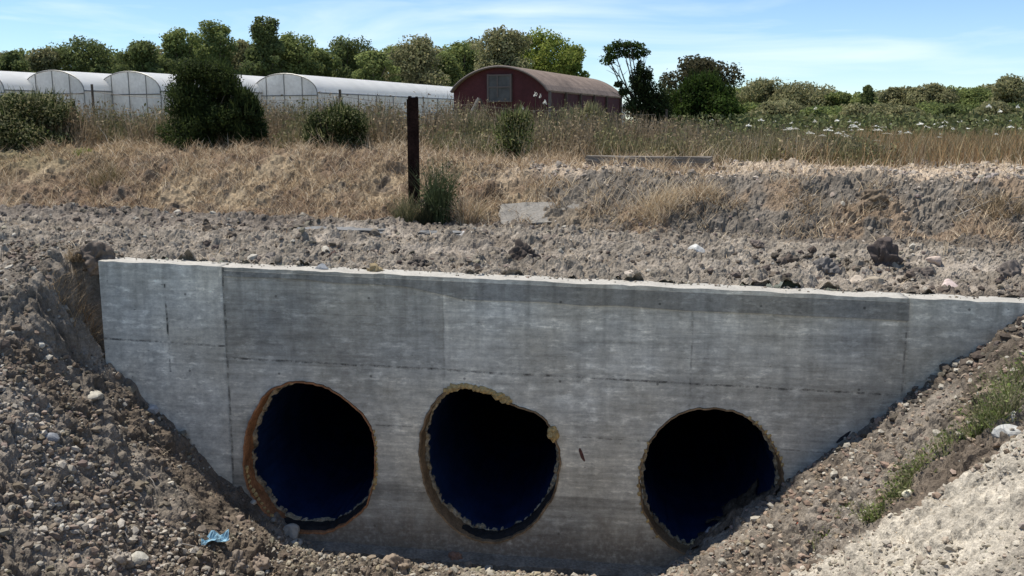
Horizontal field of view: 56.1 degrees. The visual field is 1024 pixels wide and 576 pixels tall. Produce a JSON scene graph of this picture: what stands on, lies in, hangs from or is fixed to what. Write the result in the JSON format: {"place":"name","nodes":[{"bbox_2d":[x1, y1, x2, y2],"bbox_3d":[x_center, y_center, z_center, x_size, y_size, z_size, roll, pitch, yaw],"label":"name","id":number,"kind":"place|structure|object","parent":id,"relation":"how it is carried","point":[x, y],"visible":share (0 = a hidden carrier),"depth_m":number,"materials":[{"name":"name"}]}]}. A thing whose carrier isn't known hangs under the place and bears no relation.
{"place":"outdoors","nodes":[
{"label":"outdoors","id":0,"kind":"place"},
{"bbox_2d":[0,120,1023,575],"bbox_3d":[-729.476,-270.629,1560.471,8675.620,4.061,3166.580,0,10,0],"label":"ground","id":1,"kind":"structure","parent":0,"point":[970,514],"depth_m":9.79,"materials":[{"name":"soil"}]},
{"bbox_2d":[0,71,34,97],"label":"greenhouse","id":2,"kind":"object","parent":1,"relation":"on","point":[15,80],"visible":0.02,"depth_m":57.68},
{"bbox_2d":[0,50,35,72],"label":"tree","id":3,"kind":"object","parent":1,"relation":"on","point":[12,60],"visible":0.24,"depth_m":108.13,"materials":[{"name":"green plant"}]},
{"bbox_2d":[0,86,85,151],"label":"bush","id":4,"kind":"object","parent":1,"relation":"on","point":[17,123],"visible":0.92,"depth_m":19.00,"materials":[{"name":"green plant"}]},
{"bbox_2d":[24,46,62,72],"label":"tree","id":5,"kind":"object","parent":1,"relation":"on","point":[40,59],"visible":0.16,"depth_m":113.10,"materials":[{"name":"green plant"}]},
{"bbox_2d":[0,236,131,379],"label":"wall end rubble","id":6,"kind":"object","parent":1,"relation":"on","point":[15,327],"depth_m":9.32,"materials":[{"name":"stone"}]},
{"bbox_2d":[31,253,101,339],"bbox_3d":[-4.415,0.079,9.464,0.704,0.932,0.742,5,11,27],"label":"grass clump","id":7,"kind":"object","parent":1,"relation":"on","point":[67,293],"visible":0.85,"depth_m":9.47,"materials":[{"name":"plant"}]},
{"bbox_2d":[49,242,88,300],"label":"grass clump","id":8,"kind":"object","parent":1,"relation":"on","point":[79,258],"visible":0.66,"depth_m":9.76,"materials":[{"name":"plant"}]},
{"bbox_2d":[27,70,112,120],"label":"greenhouse","id":9,"kind":"object","parent":1,"relation":"on","point":[70,82],"visible":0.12,"depth_m":57.97,"materials":[{"name":"plastic"}]},
{"bbox_2d":[66,278,102,340],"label":"grass clump","id":10,"kind":"object","parent":1,"relation":"on","point":[85,315],"visible":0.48,"depth_m":9.71,"materials":[{"name":"plant"}]},
{"bbox_2d":[42,35,128,73],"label":"tree","id":11,"kind":"object","parent":1,"relation":"on","point":[81,51],"visible":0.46,"depth_m":115.65,"materials":[{"name":"green plant"}]},
{"bbox_2d":[80,241,115,276],"bbox_3d":[-4.212,-0.310,9.745,0.312,0.355,0.315,-7,12,-33],"label":"earth clod","id":12,"kind":"object","parent":1,"relation":"on","point":[92,253],"visible":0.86,"depth_m":9.63,"materials":[{"name":"soil"}]},
{"bbox_2d":[74,158,128,194],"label":"grass clump","id":13,"kind":"object","parent":1,"relation":"on","point":[113,174],"visible":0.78,"depth_m":16.56,"materials":[{"name":"plant"}]},
{"bbox_2d":[0,364,233,575],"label":"bank pebbles","id":14,"kind":"object","parent":1,"relation":"on","point":[90,526],"visible":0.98,"depth_m":8.09,"materials":[{"name":"stone"}]},
{"bbox_2d":[107,549,133,568],"bbox_3d":[-3.220,2.245,7.871,0.225,0.210,0.187,2,8,0],"label":"stone","id":15,"kind":"object","parent":1,"relation":"on","point":[121,558],"visible":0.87,"depth_m":7.82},
{"bbox_2d":[103,71,175,124],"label":"greenhouse","id":16,"kind":"object","parent":1,"relation":"on","point":[142,86],"visible":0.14,"depth_m":58.69,"materials":[{"name":"plastic"}]},
{"bbox_2d":[131,551,148,565],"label":"stone","id":17,"kind":"object","parent":1,"relation":"on","point":[138,557],"visible":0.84,"depth_m":7.99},
{"bbox_2d":[111,37,178,73],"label":"tree","id":18,"kind":"object","parent":1,"relation":"on","point":[138,56],"visible":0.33,"depth_m":108.44,"materials":[{"name":"green plant"}]},
{"bbox_2d":[157,27,203,73],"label":"tree","id":19,"kind":"object","parent":1,"relation":"on","point":[171,41],"visible":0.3,"depth_m":112.84,"materials":[{"name":"green plant"}]},
{"bbox_2d":[0,250,412,575],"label":"bank gravel","id":20,"kind":"structure","parent":1,"relation":"on","point":[56,536],"depth_m":8.77,"materials":[{"name":"gravel"}]},
{"bbox_2d":[154,49,270,151],"bbox_3d":[-5.716,-3.520,18.358,2.175,2.105,1.797,0,10,0],"label":"bush","id":21,"kind":"object","parent":1,"relation":"on","point":[197,107],"visible":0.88,"depth_m":17.97,"materials":[{"name":"green plant"}]},
{"bbox_2d":[199,529,228,544],"bbox_3d":[-2.760,2.285,8.765,0.341,0.083,0.160,-2,39,-14],"label":"plastic scrap","id":22,"kind":"object","parent":1,"relation":"on","point":[213,535],"visible":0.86,"depth_m":8.79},
{"bbox_2d":[193,19,240,74],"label":"tree","id":23,"kind":"object","parent":1,"relation":"on","point":[217,39],"visible":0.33,"depth_m":117.17,"materials":[{"name":"green plant"}]},
{"bbox_2d":[194,74,263,106],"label":"greenhouse","id":24,"kind":"object","parent":1,"relation":"on","point":[251,80],"visible":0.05,"depth_m":60.72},
{"bbox_2d":[226,549,246,571],"bbox_3d":[-2.535,2.519,8.770,0.261,0.265,0.214,7,9,-1],"label":"stone","id":25,"kind":"object","parent":1,"relation":"on","point":[237,559],"visible":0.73,"depth_m":8.74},
{"bbox_2d":[229,39,255,74],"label":"tree","id":26,"kind":"object","parent":1,"relation":"on","point":[239,57],"visible":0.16,"depth_m":121.56,"materials":[{"name":"green plant"}]},
{"bbox_2d":[223,81,268,148],"bbox_3d":[-5.047,-3.196,18.170,0.886,1.510,0.949,0,10,0],"label":"bush","id":27,"kind":"object","parent":1,"relation":"on","point":[246,101],"visible":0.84,"depth_m":18.03,"materials":[{"name":"green plant"}]},
{"bbox_2d":[0,202,502,238],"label":"ploughed clods","id":28,"kind":"object","parent":1,"relation":"on","point":[206,224],"visible":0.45,"depth_m":13.67,"materials":[{"name":"soil"}]},
{"bbox_2d":[250,553,270,571],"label":"stone","id":29,"kind":"object","parent":1,"relation":"on","point":[259,562],"visible":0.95,"depth_m":8.83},
{"bbox_2d":[239,15,289,76],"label":"tree","id":30,"kind":"object","parent":1,"relation":"on","point":[266,50],"visible":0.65,"depth_m":108.15,"materials":[{"name":"green plant"}]},
{"bbox_2d":[283,523,299,539],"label":"stone","id":31,"kind":"object","parent":1,"relation":"on","point":[291,530],"visible":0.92,"depth_m":9.73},
{"bbox_2d":[278,31,326,75],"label":"tree","id":32,"kind":"object","parent":1,"relation":"on","point":[296,59],"visible":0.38,"depth_m":112.56,"materials":[{"name":"green plant"}]},
{"bbox_2d":[309,47,341,76],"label":"tree","id":33,"kind":"object","parent":1,"relation":"on","point":[329,61],"visible":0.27,"depth_m":117.66,"materials":[{"name":"green plant"}]},
{"bbox_2d":[300,96,371,149],"bbox_3d":[-3.234,-2.958,17.641,1.396,1.194,1.342,0,10,0],"label":"bush","id":34,"kind":"object","parent":1,"relation":"on","point":[341,119],"visible":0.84,"depth_m":17.44,"materials":[{"name":"green plant"}]},
{"bbox_2d":[296,226,385,233],"bbox_3d":[-2.322,-0.776,13.040,1.269,0.087,0.391,2,10,14],"label":"concrete slab","id":35,"kind":"object","parent":1,"relation":"on","point":[367,230],"depth_m":12.99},
{"bbox_2d":[327,35,374,78],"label":"tree","id":36,"kind":"object","parent":1,"relation":"on","point":[346,51],"visible":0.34,"depth_m":121.14,"materials":[{"name":"green plant"}]},
{"bbox_2d":[67,84,667,119],"bbox_3d":[-5.043,-4.873,26.926,19.367,1.621,0.842,-1,10,-4],"label":"wire fence","id":37,"kind":"object","parent":1,"relation":"on","point":[92,96],"visible":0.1,"depth_m":26.52,"materials":[{"name":"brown metal"}]},
{"bbox_2d":[350,49,401,81],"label":"tree","id":38,"kind":"object","parent":1,"relation":"on","point":[376,64],"visible":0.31,"depth_m":108.58,"materials":[{"name":"green plant"}]},
{"bbox_2d":[382,553,410,573],"bbox_3d":[-1.076,2.607,8.985,0.274,0.281,0.192,-3,15,0],"label":"stone","id":39,"kind":"object","parent":1,"relation":"on","point":[402,565],"visible":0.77,"depth_m":8.92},
{"bbox_2d":[380,187,424,222],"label":"grass clump","id":40,"kind":"object","parent":1,"relation":"on","point":[406,213],"visible":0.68,"depth_m":13.85,"materials":[{"name":"plant"}]},
{"bbox_2d":[407,96,419,205],"bbox_3d":[-1.466,-1.834,14.319,0.156,2.017,0.195,-2,10,-12],"label":"rusty post","id":41,"kind":"object","parent":1,"relation":"on","point":[413,128],"visible":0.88,"depth_m":14.21,"materials":[{"name":"metal"}]},
{"bbox_2d":[384,33,450,85],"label":"tree","id":42,"kind":"object","parent":1,"relation":"on","point":[414,55],"visible":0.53,"depth_m":111.92,"materials":[{"name":"green plant"}]},
{"bbox_2d":[410,199,438,224],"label":"grass clump","id":43,"kind":"object","parent":1,"relation":"on","point":[426,217],"visible":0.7,"depth_m":13.77,"materials":[{"name":"plant"}]},
{"bbox_2d":[405,149,464,224],"bbox_3d":[-1.131,-1.445,13.892,0.986,1.108,1.015,7,12,34],"label":"grass clump","id":44,"kind":"object","parent":1,"relation":"on","point":[435,192],"visible":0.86,"depth_m":13.81,"materials":[{"name":"plant"}]},
{"bbox_2d":[256,73,624,121],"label":"greenhouse","id":45,"kind":"object","parent":1,"relation":"on","point":[295,87],"visible":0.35,"depth_m":63.32,"materials":[{"name":"plastic"}]},
{"bbox_2d":[431,51,464,86],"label":"tree","id":46,"kind":"object","parent":1,"relation":"on","point":[452,70],"visible":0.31,"depth_m":117.38,"materials":[{"name":"green plant"}]},
{"bbox_2d":[441,40,480,75],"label":"tree","id":47,"kind":"object","parent":1,"relation":"on","point":[464,54],"visible":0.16,"depth_m":121.51,"materials":[{"name":"green plant"}]},
{"bbox_2d":[441,187,495,225],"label":"grass clump","id":48,"kind":"object","parent":1,"relation":"on","point":[468,216],"visible":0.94,"depth_m":13.79,"materials":[{"name":"plant"}]},
{"bbox_2d":[20,87,927,166],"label":"tall weeds","id":49,"kind":"object","parent":1,"relation":"on","point":[566,135],"visible":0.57,"depth_m":18.92,"materials":[{"name":"plant"}]},
{"bbox_2d":[256,536,704,575],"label":"channel floor gravel","id":50,"kind":"structure","parent":1,"relation":"on","point":[425,566],"depth_m":8.95,"materials":[{"name":"gravel"}]},
{"bbox_2d":[469,24,534,69],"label":"tree","id":51,"kind":"object","parent":1,"relation":"on","point":[504,47],"visible":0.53,"depth_m":107.99,"materials":[{"name":"green plant"}]},
{"bbox_2d":[486,101,534,160],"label":"bush","id":52,"kind":"object","parent":1,"relation":"on","point":[512,126],"visible":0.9,"depth_m":16.48,"materials":[{"name":"green plant"}]},
{"bbox_2d":[0,134,1023,289],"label":"dry grass","id":53,"kind":"structure","parent":1,"relation":"on","point":[521,162],"depth_m":15.40,"materials":[{"name":"plant"}]},
{"bbox_2d":[0,202,1023,297],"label":"road clods","id":54,"kind":"object","parent":1,"relation":"on","point":[277,257],"visible":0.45,"depth_m":11.01,"materials":[{"name":"soil"}]},
{"bbox_2d":[4,325,1023,575],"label":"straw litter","id":55,"kind":"object","parent":1,"relation":"on","point":[318,557],"visible":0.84,"depth_m":8.46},
{"bbox_2d":[508,238,540,260],"bbox_3d":[0.131,-0.343,10.565,0.389,0.398,0.252,-3,10,-17],"label":"earth clod","id":56,"kind":"object","parent":1,"relation":"on","point":[520,250],"visible":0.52,"depth_m":10.50,"materials":[{"name":"soil"}]},
{"bbox_2d":[498,202,579,225],"bbox_3d":[0.393,-1.050,13.808,1.228,0.120,0.574,-3,38,5],"label":"concrete slab","id":57,"kind":"object","parent":1,"relation":"on","point":[532,208],"depth_m":13.83,"materials":[{"name":"concrete"}]},
{"bbox_2d":[515,27,581,74],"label":"tree","id":58,"kind":"object","parent":1,"relation":"on","point":[544,58],"visible":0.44,"depth_m":111.83,"materials":[{"name":"green plant"}]},
{"bbox_2d":[98,257,1023,575],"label":"concrete headwall","id":59,"kind":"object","parent":1,"relation":"on","point":[606,379],"visible":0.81,"depth_m":9.30,"materials":[{"name":"concrete"}]},
{"bbox_2d":[242,381,377,533],"bbox_3d":[-1.591,0.989,13.806,1.402,1.606,8.524,1,10,6],"label":"culvert pipe","id":60,"kind":"object","parent":59,"relation":"in","point":[309,464],"visible":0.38,"depth_m":10.70,"materials":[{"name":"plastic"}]},
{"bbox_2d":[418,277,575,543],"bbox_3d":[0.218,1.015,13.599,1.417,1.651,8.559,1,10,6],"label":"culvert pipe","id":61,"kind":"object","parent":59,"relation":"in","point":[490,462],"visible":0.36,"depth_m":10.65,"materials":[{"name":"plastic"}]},
{"bbox_2d":[117,257,1021,300],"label":"wall top crumbs","id":62,"kind":"object","parent":59,"relation":"on","point":[589,279],"depth_m":9.28,"materials":[{"name":"stone"}]},
{"bbox_2d":[636,407,784,554],"bbox_3d":[2.356,1.162,13.417,1.412,1.527,8.519,1,10,6],"label":"culvert pipe","id":63,"kind":"object","parent":59,"relation":"in","point":[698,467],"visible":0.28,"depth_m":10.91,"materials":[{"name":"plastic"}]},
{"bbox_2d":[688,478,778,549],"bbox_3d":[2.140,2.046,10.206,1.014,0.743,1.960,1,10,6],"label":"soil heap","id":64,"kind":"object","parent":63,"relation":"in","point":[732,509],"visible":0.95,"depth_m":9.57,"materials":[{"name":"soil"}]},
{"bbox_2d":[553,43,589,77],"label":"tree","id":65,"kind":"object","parent":1,"relation":"on","point":[578,66],"visible":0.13,"depth_m":117.29,"materials":[{"name":"green plant"}]},
{"bbox_2d":[561,99,609,138],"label":"bush","id":66,"kind":"object","parent":1,"relation":"on","point":[588,107],"visible":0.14,"depth_m":22.57,"materials":[{"name":"green plant"}]},
{"bbox_2d":[192,230,1023,297],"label":"dark clods","id":67,"kind":"object","parent":1,"relation":"on","point":[789,258],"visible":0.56,"depth_m":10.29,"materials":[{"name":"soil"}]},
{"bbox_2d":[597,39,674,130],"bbox_3d":[3.680,-5.831,28.380,2.335,3.004,1.066,0,10,0],"label":"leaning tree","id":68,"kind":"object","parent":1,"relation":"on","point":[646,97],"visible":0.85,"depth_m":28.22,"materials":[{"name":"green plant"}]},
{"bbox_2d":[584,155,713,168],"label":"concrete kerb","id":69,"kind":"structure","parent":1,"relation":"on","point":[592,159],"depth_m":15.40,"materials":[{"name":"concrete"}]},
{"bbox_2d":[610,175,708,225],"bbox_3d":[2.046,-1.226,13.300,1.325,0.743,1.312,8,13,40],"label":"grass clump","id":70,"kind":"object","parent":1,"relation":"on","point":[659,201],"visible":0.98,"depth_m":13.23,"materials":[{"name":"plant"}]},
{"bbox_2d":[658,54,745,129],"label":"tree","id":71,"kind":"object","parent":1,"relation":"on","point":[698,64],"visible":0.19,"depth_m":46.58,"materials":[{"name":"green plant"}]},
{"bbox_2d":[662,67,748,127],"bbox_3d":[5.756,-5.460,29.358,2.755,2.695,2.507,0,10,0],"label":"bush","id":72,"kind":"object","parent":1,"relation":"on","point":[704,92],"visible":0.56,"depth_m":28.81,"materials":[{"name":"green plant"}]},
{"bbox_2d":[680,171,739,207],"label":"grass clump","id":73,"kind":"object","parent":1,"relation":"on","point":[706,191],"visible":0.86,"depth_m":13.28,"materials":[{"name":"plant"}]},
{"bbox_2d":[731,76,788,104],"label":"tree","id":74,"kind":"object","parent":1,"relation":"on","point":[759,90],"visible":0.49,"depth_m":82.17,"materials":[{"name":"green plant"}]},
{"bbox_2d":[745,100,795,128],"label":"shrub","id":75,"kind":"object","parent":1,"relation":"on","point":[768,108],"visible":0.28,"depth_m":40.84,"materials":[{"name":"green plant"}]},
{"bbox_2d":[530,158,1023,241],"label":"berm rubble","id":76,"kind":"object","parent":1,"relation":"on","point":[976,179],"visible":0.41,"depth_m":13.63,"materials":[{"name":"stone"}]},
{"bbox_2d":[776,99,808,121],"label":"shrub","id":77,"kind":"object","parent":1,"relation":"on","point":[794,105],"visible":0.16,"depth_m":58.60,"materials":[{"name":"green plant"}]},
{"bbox_2d":[763,79,835,108],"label":"tree","id":78,"kind":"object","parent":1,"relation":"on","point":[795,91],"visible":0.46,"depth_m":80.74,"materials":[{"name":"green plant"}]},
{"bbox_2d":[797,105,834,129],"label":"shrub","id":79,"kind":"object","parent":1,"relation":"on","point":[808,111],"visible":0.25,"depth_m":40.93,"materials":[{"name":"green plant"}]},
{"bbox_2d":[812,257,840,276],"bbox_3d":[3.383,-0.174,10.310,0.303,0.320,0.234,1,10,6],"label":"stone","id":80,"kind":"object","parent":1,"relation":"on","point":[826,265],"visible":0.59,"depth_m":10.24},
{"bbox_2d":[639,325,1023,575],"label":"bank gravel","id":81,"kind":"structure","parent":1,"relation":"on","point":[754,519],"depth_m":8.30,"materials":[{"name":"gravel"}]},
{"bbox_2d":[816,91,859,111],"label":"tree","id":82,"kind":"object","parent":1,"relation":"on","point":[838,99],"visible":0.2,"depth_m":79.78,"materials":[{"name":"green plant"}]},
{"bbox_2d":[835,102,880,129],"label":"shrub","id":83,"kind":"object","parent":1,"relation":"on","point":[857,108],"visible":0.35,"depth_m":42.91,"materials":[{"name":"green plant"}]},
{"bbox_2d":[859,84,875,107],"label":"tree","id":84,"kind":"object","parent":1,"relation":"on","point":[867,95],"visible":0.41,"depth_m":78.14,"materials":[{"name":"green plant"}]},
{"bbox_2d":[850,494,896,524],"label":"weed","id":85,"kind":"object","parent":1,"relation":"on","point":[871,515],"visible":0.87,"depth_m":7.60,"materials":[{"name":"plant"}]},
{"bbox_2d":[860,188,887,207],"bbox_3d":[4.822,-1.178,12.810,0.368,0.318,0.467,3,10,18],"label":"earth clod","id":86,"kind":"object","parent":1,"relation":"on","point":[876,198],"visible":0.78,"depth_m":12.64,"materials":[{"name":"soil"}]},
{"bbox_2d":[868,102,894,114],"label":"shrub","id":87,"kind":"object","parent":1,"relation":"on","point":[878,108],"visible":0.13,"depth_m":64.28,"materials":[{"name":"green plant"}]},
{"bbox_2d":[867,237,903,266],"bbox_3d":[4.077,-0.290,10.480,0.433,0.551,0.372,-12,8,2],"label":"earth clod","id":88,"kind":"object","parent":1,"relation":"on","point":[884,251],"visible":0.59,"depth_m":10.34,"materials":[{"name":"soil"}]},
{"bbox_2d":[868,473,913,507],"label":"weed","id":89,"kind":"object","parent":1,"relation":"on","point":[899,490],"visible":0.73,"depth_m":7.63,"materials":[{"name":"plant"}]},
{"bbox_2d":[878,85,917,107],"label":"tree","id":90,"kind":"object","parent":1,"relation":"on","point":[893,95],"visible":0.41,"depth_m":79.90,"materials":[{"name":"green plant"}]},
{"bbox_2d":[788,432,1023,575],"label":"pale spur gravel","id":91,"kind":"structure","parent":1,"relation":"on","point":[920,560],"depth_m":6.57,"materials":[{"name":"gravel"}]},
{"bbox_2d":[876,103,935,130],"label":"shrub","id":92,"kind":"object","parent":1,"relation":"on","point":[900,109],"visible":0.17,"depth_m":41.07,"materials":[{"name":"green plant"}]},
{"bbox_2d":[883,442,937,486],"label":"weed","id":93,"kind":"object","parent":1,"relation":"on","point":[918,464],"visible":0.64,"depth_m":7.72,"materials":[{"name":"plant"}]},
{"bbox_2d":[822,316,1023,460],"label":"bank edge clods","id":94,"kind":"object","parent":1,"relation":"on","point":[980,356],"visible":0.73,"depth_m":8.62,"materials":[{"name":"stone"}]},
{"bbox_2d":[914,100,943,113],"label":"shrub","id":95,"kind":"object","parent":1,"relation":"on","point":[926,106],"visible":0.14,"depth_m":62.40,"materials":[{"name":"green plant"}]},
{"bbox_2d":[901,82,959,107],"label":"tree","id":96,"kind":"object","parent":1,"relation":"on","point":[937,92],"visible":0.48,"depth_m":77.70,"materials":[{"name":"green plant"}]},
{"bbox_2d":[905,418,972,463],"bbox_3d":[3.443,1.260,7.680,0.518,0.417,0.455,0,10,0],"label":"weed","id":97,"kind":"object","parent":1,"relation":"on","point":[940,443],"visible":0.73,"depth_m":7.64,"materials":[{"name":"plant"}]},
{"bbox_2d":[927,103,971,128],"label":"shrub","id":98,"kind":"object","parent":1,"relation":"on","point":[950,108],"visible":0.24,"depth_m":42.98,"materials":[{"name":"green plant"}]},
{"bbox_2d":[954,86,992,107],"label":"tree","id":99,"kind":"object","parent":1,"relation":"on","point":[977,95],"visible":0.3,"depth_m":83.03,"materials":[{"name":"green plant"}]},
{"bbox_2d":[947,398,1014,442],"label":"weed","id":100,"kind":"object","parent":1,"relation":"on","point":[972,428],"visible":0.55,"depth_m":7.53,"materials":[{"name":"plant"}]},
{"bbox_2d":[945,366,1023,437],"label":"weed","id":101,"kind":"object","parent":1,"relation":"on","point":[1000,406],"visible":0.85,"depth_m":7.41,"materials":[{"name":"plant"}]},
{"bbox_2d":[965,99,1023,130],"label":"shrub","id":102,"kind":"object","parent":1,"relation":"on","point":[995,108],"visible":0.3,"depth_m":41.72,"materials":[{"name":"green plant"}]},
{"bbox_2d":[970,184,1023,220],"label":"grass clump","id":103,"kind":"object","parent":1,"relation":"on","point":[996,200],"visible":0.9,"depth_m":12.09,"materials":[{"name":"plant"}]},
{"bbox_2d":[981,73,1023,105],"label":"tree","id":104,"kind":"object","parent":1,"relation":"on","point":[1005,89],"visible":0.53,"depth_m":75.43,"materials":[{"name":"green plant"}]},
{"bbox_2d":[982,342,1023,400],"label":"weed","id":105,"kind":"object","parent":1,"relation":"on","point":[1014,373],"visible":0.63,"depth_m":7.75,"materials":[{"name":"plant"}]},
{"bbox_2d":[991,424,1020,437],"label":"stone","id":106,"kind":"object","parent":1,"relation":"on","point":[997,430],"visible":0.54,"depth_m":7.19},
{"bbox_2d":[997,260,1023,277],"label":"earth clod","id":107,"kind":"object","parent":1,"relation":"on","point":[1010,268],"visible":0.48,"depth_m":10.02,"materials":[{"name":"stone"}]},
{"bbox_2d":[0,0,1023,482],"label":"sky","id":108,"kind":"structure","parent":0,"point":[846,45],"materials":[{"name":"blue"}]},
{"bbox_2d":[450,65,621,126],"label":"barn","id":109,"kind":"structure","parent":0,"point":[509,86],"depth_m":49.37,"materials":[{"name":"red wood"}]},
{"bbox_2d":[584,109,1023,167],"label":"field grass","id":110,"kind":"structure","parent":0,"point":[978,143],"depth_m":20.84,"materials":[{"name":"plant"}]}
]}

